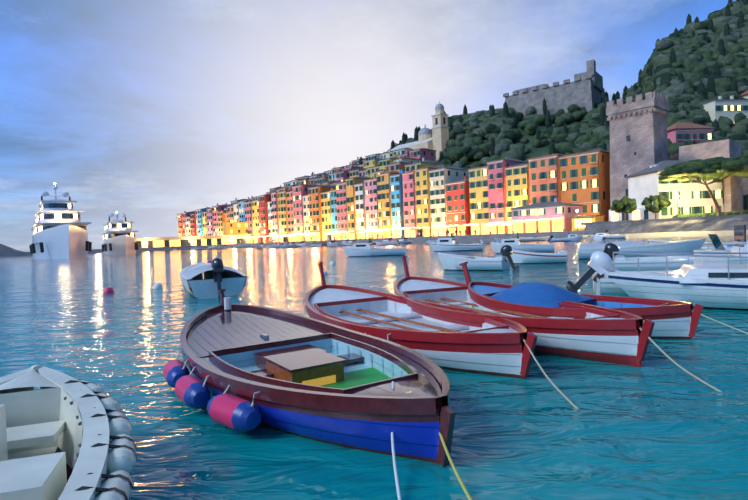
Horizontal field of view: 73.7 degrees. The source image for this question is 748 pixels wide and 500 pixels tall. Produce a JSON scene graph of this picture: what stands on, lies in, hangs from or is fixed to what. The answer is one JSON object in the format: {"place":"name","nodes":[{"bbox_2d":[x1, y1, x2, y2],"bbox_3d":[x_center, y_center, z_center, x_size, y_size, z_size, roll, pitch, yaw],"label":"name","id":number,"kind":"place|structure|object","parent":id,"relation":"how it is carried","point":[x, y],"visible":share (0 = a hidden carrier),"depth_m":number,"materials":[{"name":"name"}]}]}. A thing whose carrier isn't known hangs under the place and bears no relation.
{"place":"outdoors","nodes":[
{"label":"outdoors","id":0,"kind":"place"},
{"bbox_2d":[0,0,735,251],"label":"sky","id":1,"kind":"structure","parent":0,"point":[152,112],"materials":[{"name":"blue"}]},
{"bbox_2d":[0,235,747,499],"bbox_3d":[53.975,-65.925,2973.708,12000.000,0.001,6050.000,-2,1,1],"label":"sea water","id":2,"kind":"structure","parent":0,"point":[658,425],"depth_m":4.40,"materials":[{"name":"teal liquid"}]},
{"bbox_2d":[0,244,22,252],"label":"island rock","id":3,"kind":"object","parent":2,"relation":"in","point":[5,249],"depth_m":675.13,"materials":[{"name":"grey stone"}]},
{"bbox_2d":[0,365,109,499],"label":"boat","id":4,"kind":"object","parent":2,"relation":"on","point":[23,401],"visible":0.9,"depth_m":3.31,"materials":[{"name":"paint"}]},
{"bbox_2d":[0,378,136,499],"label":"dinghy fittings","id":5,"kind":"object","parent":4,"relation":"in","point":[41,477],"visible":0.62,"depth_m":2.54,"materials":[{"name":"beige paint"}]},
{"bbox_2d":[29,183,91,258],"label":"yacht","id":6,"kind":"object","parent":2,"relation":"on","point":[59,229],"visible":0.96,"depth_m":94.89,"materials":[{"name":"white paint"}]},
{"bbox_2d":[101,212,138,253],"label":"yacht","id":7,"kind":"object","parent":2,"relation":"on","point":[118,236],"visible":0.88,"depth_m":127.06,"materials":[{"name":"white paint"}]},
{"bbox_2d":[0,222,250,256],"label":"breakwater quay","id":8,"kind":"structure","parent":2,"relation":"in","point":[233,232],"depth_m":218.67,"materials":[{"name":"concrete"}]},
{"bbox_2d":[191,248,207,249],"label":"moored boat","id":9,"kind":"object","parent":2,"relation":"on","point":[198,248],"visible":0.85,"depth_m":171.10,"materials":[{"name":"white paint"}]},
{"bbox_2d":[180,258,246,297],"bbox_3d":[-5.246,0.861,15.963,1.810,1.320,5.263,-3,1,-24],"label":"boat","id":10,"kind":"object","parent":2,"relation":"on","point":[218,275],"visible":0.9,"depth_m":14.17,"materials":[{"name":"white paint"}]},
{"bbox_2d":[103,254,408,293],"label":"buoys","id":11,"kind":"object","parent":2,"relation":"on","point":[107,290],"visible":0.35,"depth_m":17.60},
{"bbox_2d":[265,245,281,247],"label":"moored boat","id":12,"kind":"object","parent":2,"relation":"on","point":[275,246],"visible":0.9,"depth_m":136.04,"materials":[{"name":"white paint"}]},
{"bbox_2d":[281,242,300,247],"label":"moored boat","id":13,"kind":"object","parent":2,"relation":"on","point":[288,245],"visible":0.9,"depth_m":132.61,"materials":[{"name":"white paint"}]},
{"bbox_2d":[298,241,305,246],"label":"moored boat","id":14,"kind":"object","parent":2,"relation":"on","point":[302,244],"visible":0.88,"depth_m":144.59,"materials":[{"name":"white paint"}]},
{"bbox_2d":[163,289,455,466],"bbox_3d":[-0.943,1.068,5.088,2.105,1.029,4.933,-3,2,-33],"label":"wooden boat","id":15,"kind":"object","parent":2,"relation":"on","point":[251,367],"visible":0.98,"depth_m":4.20,"materials":[{"name":"paint"}]},
{"bbox_2d":[391,381,401,499],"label":"stern rope","id":16,"kind":"object","parent":15,"relation":"attached to","point":[395,468],"visible":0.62,"depth_m":2.98,"materials":[{"name":"white fabric"}]},
{"bbox_2d":[439,432,471,499],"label":"stern rope","id":17,"kind":"object","parent":15,"relation":"attached to","point":[454,469],"visible":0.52,"depth_m":2.92,"materials":[{"name":"yellow fabric"}]},
{"bbox_2d":[327,240,342,245],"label":"moored boat","id":18,"kind":"object","parent":2,"relation":"on","point":[332,243],"visible":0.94,"depth_m":128.93,"materials":[{"name":"white paint"}]},
{"bbox_2d":[343,237,406,256],"bbox_3d":[-0.018,-0.203,43.441,5.590,1.856,2.060,-2,1,11],"label":"boat","id":19,"kind":"object","parent":2,"relation":"on","point":[361,249],"visible":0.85,"depth_m":42.81,"materials":[{"name":"white paint"}]},
{"bbox_2d":[375,240,399,244],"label":"moored boat","id":20,"kind":"object","parent":2,"relation":"on","point":[384,243],"visible":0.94,"depth_m":109.33,"materials":[{"name":"white paint"}]},
{"bbox_2d":[381,238,400,242],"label":"boat","id":21,"kind":"object","parent":2,"relation":"on","point":[389,240],"visible":0.4,"depth_m":132.34,"materials":[{"name":"white paint"}]},
{"bbox_2d":[399,237,411,243],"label":"boat","id":22,"kind":"object","parent":2,"relation":"on","point":[405,240],"visible":0.6,"depth_m":127.53,"materials":[{"name":"white paint"}]},
{"bbox_2d":[305,262,537,379],"bbox_3d":[0.304,0.858,7.244,2.156,1.262,5.455,-3,1,-29],"label":"rowboat","id":23,"kind":"object","parent":2,"relation":"on","point":[494,347],"visible":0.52,"depth_m":5.71,"materials":[{"name":"white wood"}]},
{"bbox_2d":[523,339,578,408],"bbox_3d":[1.617,1.144,4.402,0.022,0.496,1.184,-2,1,-11],"label":"stern rope","id":24,"kind":"object","parent":23,"relation":"attached to","point":[554,385],"visible":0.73,"depth_m":4.53,"materials":[{"name":"beige fabric"}]},
{"bbox_2d":[429,233,485,250],"bbox_3d":[8.137,-0.721,49.634,5.536,2.021,2.260,-2,1,21],"label":"boat","id":25,"kind":"object","parent":2,"relation":"on","point":[445,244],"visible":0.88,"depth_m":48.99,"materials":[{"name":"white paint"}]},
{"bbox_2d":[438,245,519,270],"bbox_3d":[4.367,0.435,21.082,3.540,1.241,1.510,-1,1,31],"label":"boat","id":26,"kind":"object","parent":2,"relation":"on","point":[504,261],"visible":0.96,"depth_m":20.45,"materials":[{"name":"white paint"}]},
{"bbox_2d":[480,239,493,243],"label":"moored boat","id":27,"kind":"object","parent":2,"relation":"on","point":[485,241],"visible":0.77,"depth_m":83.58,"materials":[{"name":"white paint"}]},
{"bbox_2d":[494,238,525,242],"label":"moored boat","id":28,"kind":"object","parent":2,"relation":"on","point":[500,240],"visible":0.48,"depth_m":90.59,"materials":[{"name":"white paint"}]},
{"bbox_2d":[490,232,554,252],"bbox_3d":[11.387,-0.485,38.475,4.743,1.801,1.960,-2,1,20],"label":"boat","id":29,"kind":"object","parent":2,"relation":"on","point":[514,244],"visible":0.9,"depth_m":37.70,"materials":[{"name":"white paint"}]},
{"bbox_2d":[394,256,654,367],"bbox_3d":[1.808,0.778,7.899,2.136,1.282,5.987,-3,1,-22],"label":"rowboat","id":30,"kind":"object","parent":2,"relation":"on","point":[604,334],"visible":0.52,"depth_m":5.82,"materials":[{"name":"white wood"}]},
{"bbox_2d":[639,327,721,391],"bbox_3d":[2.976,1.078,4.678,0.032,0.516,1.209,-2,1,-16],"label":"stern rope","id":31,"kind":"object","parent":30,"relation":"attached to","point":[677,364],"visible":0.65,"depth_m":4.79,"materials":[{"name":"beige fabric"}]},
{"bbox_2d":[525,236,549,240],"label":"moored boat","id":32,"kind":"object","parent":2,"relation":"on","point":[538,239],"visible":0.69,"depth_m":93.75,"materials":[{"name":"white paint"}]},
{"bbox_2d":[511,250,566,263],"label":"boat","id":33,"kind":"object","parent":2,"relation":"on","point":[521,257],"visible":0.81,"depth_m":23.70,"materials":[{"name":"white paint"}]},
{"bbox_2d":[548,231,582,241],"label":"moored boat","id":34,"kind":"object","parent":2,"relation":"on","point":[573,237],"visible":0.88,"depth_m":78.74,"materials":[{"name":"white paint"}]},
{"bbox_2d":[459,262,703,339],"bbox_3d":[2.923,0.792,7.847,1.750,1.176,3.920,-3,2,-41],"label":"rowboat","id":35,"kind":"object","parent":2,"relation":"on","point":[672,319],"visible":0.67,"depth_m":7.53,"materials":[{"name":"white paint"}]},
{"bbox_2d":[691,310,747,333],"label":"stern rope","id":36,"kind":"object","parent":35,"relation":"attached to","point":[723,323],"visible":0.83,"depth_m":6.18,"materials":[{"name":"beige fabric"}]},
{"bbox_2d":[593,234,618,238],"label":"moored boat","id":37,"kind":"object","parent":2,"relation":"on","point":[598,237],"visible":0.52,"depth_m":88.14,"materials":[{"name":"white paint"}]},
{"bbox_2d":[591,230,629,238],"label":"moored boat","id":38,"kind":"object","parent":2,"relation":"on","point":[606,235],"visible":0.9,"depth_m":87.55,"materials":[{"name":"white paint"}]},
{"bbox_2d":[577,238,705,258],"bbox_3d":[13.666,0.053,25.691,5.852,1.120,2.160,-2,1,21],"label":"motor boat","id":39,"kind":"object","parent":2,"relation":"on","point":[585,250],"visible":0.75,"depth_m":24.80,"materials":[{"name":"white paint"}]},
{"bbox_2d":[566,234,726,296],"bbox_3d":[7.652,0.411,10.373,6.842,1.520,2.324,-2,1,19],"label":"motor boat","id":40,"kind":"object","parent":2,"relation":"on","point":[600,263],"visible":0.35,"depth_m":10.92,"materials":[{"name":"white paint"}]},
{"bbox_2d":[577,210,747,238],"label":"sea wall","id":41,"kind":"structure","parent":2,"relation":"in","point":[692,224],"depth_m":85.77,"materials":[{"name":"stone"}]},
{"bbox_2d":[610,196,636,220],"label":"tree","id":42,"kind":"object","parent":41,"relation":"on","point":[625,204],"visible":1,"depth_m":94.10,"materials":[{"name":"green plant"}]},
{"bbox_2d":[641,195,671,218],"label":"tree","id":43,"kind":"object","parent":41,"relation":"on","point":[657,207],"visible":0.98,"depth_m":91.78,"materials":[{"name":"green plant"}]},
{"bbox_2d":[658,157,747,215],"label":"pine tree","id":44,"kind":"object","parent":41,"relation":"on","point":[705,170],"visible":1,"depth_m":80.16,"materials":[{"name":"green plant"}]},
{"bbox_2d":[717,154,747,171],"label":"pine tree","id":45,"kind":"object","parent":41,"relation":"on","point":[743,157],"visible":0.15,"depth_m":79.32,"materials":[{"name":"green plant"}]},
{"bbox_2d":[724,173,747,177],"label":"pine tree","id":46,"kind":"object","parent":41,"relation":"on","point":[745,176],"visible":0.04,"depth_m":87.35,"materials":[{"name":"green plant"}]},
{"bbox_2d":[589,225,747,270],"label":"boat","id":47,"kind":"object","parent":2,"relation":"on","point":[623,263],"visible":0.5,"depth_m":15.56,"materials":[{"name":"white paint"}]},
{"bbox_2d":[608,252,747,309],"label":"motor boat","id":48,"kind":"object","parent":2,"relation":"on","point":[719,286],"visible":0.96,"depth_m":8.92,"materials":[{"name":"white paint"}]},
{"bbox_2d":[648,240,747,246],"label":"boat","id":49,"kind":"object","parent":2,"relation":"on","point":[705,244],"visible":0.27,"depth_m":32.55,"materials":[{"name":"white paint"}]},
{"bbox_2d":[700,245,732,249],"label":"beach boat","id":50,"kind":"object","parent":2,"relation":"on","point":[703,248],"visible":0.04,"depth_m":24.50,"materials":[{"name":"white paint"}]},
{"bbox_2d":[709,247,731,251],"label":"motor boat","id":51,"kind":"object","parent":2,"relation":"on","point":[728,249],"visible":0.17,"depth_m":20.78,"materials":[{"name":"white paint"}]},
{"bbox_2d":[222,229,584,245],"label":"quay","id":52,"kind":"structure","parent":0,"point":[479,237],"depth_m":117.86,"materials":[{"name":"stone"}]},
{"bbox_2d":[240,229,475,243],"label":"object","id":53,"kind":"structure","parent":52,"relation":"on","point":[334,237],"depth_m":153.10,"materials":[{"name":"blue fabric"}]},
{"bbox_2d":[176,150,609,242],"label":"row of buildings","id":54,"kind":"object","parent":52,"relation":"on","point":[430,200],"depth_m":151.39,"materials":[{"name":"multicoloured paint"}]},
{"bbox_2d":[504,198,648,232],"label":"building","id":55,"kind":"structure","parent":52,"relation":"on","point":[555,215],"depth_m":108.46,"materials":[{"name":"pink paint"}]},
{"bbox_2d":[453,114,582,166],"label":"hill terrain","id":56,"kind":"structure","parent":0,"point":[534,152],"depth_m":205.89,"materials":[{"name":"green plant"}]},
{"bbox_2d":[222,148,443,204],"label":"row of buildings","id":57,"kind":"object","parent":56,"relation":"on","point":[374,165],"depth_m":217.39,"materials":[{"name":"multicoloured paint"}]},
{"bbox_2d":[388,101,449,160],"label":"church","id":58,"kind":"structure","parent":56,"relation":"on","point":[436,138],"depth_m":223.43,"materials":[{"name":"stone"}]},
{"bbox_2d":[312,0,747,210],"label":"hill trees","id":59,"kind":"object","parent":56,"relation":"on","point":[689,68],"visible":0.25,"depth_m":188.88,"materials":[{"name":"green plant"}]},
{"bbox_2d":[499,59,604,115],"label":"castle","id":60,"kind":"structure","parent":56,"relation":"on","point":[586,90],"depth_m":234.89,"materials":[{"name":"stone"}]},
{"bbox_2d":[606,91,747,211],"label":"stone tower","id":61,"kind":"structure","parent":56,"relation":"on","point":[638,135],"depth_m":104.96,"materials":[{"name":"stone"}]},
{"bbox_2d":[626,90,747,218],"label":"shore houses","id":62,"kind":"structure","parent":0,"point":[694,198],"depth_m":97.48,"materials":[{"name":"beige paint"}]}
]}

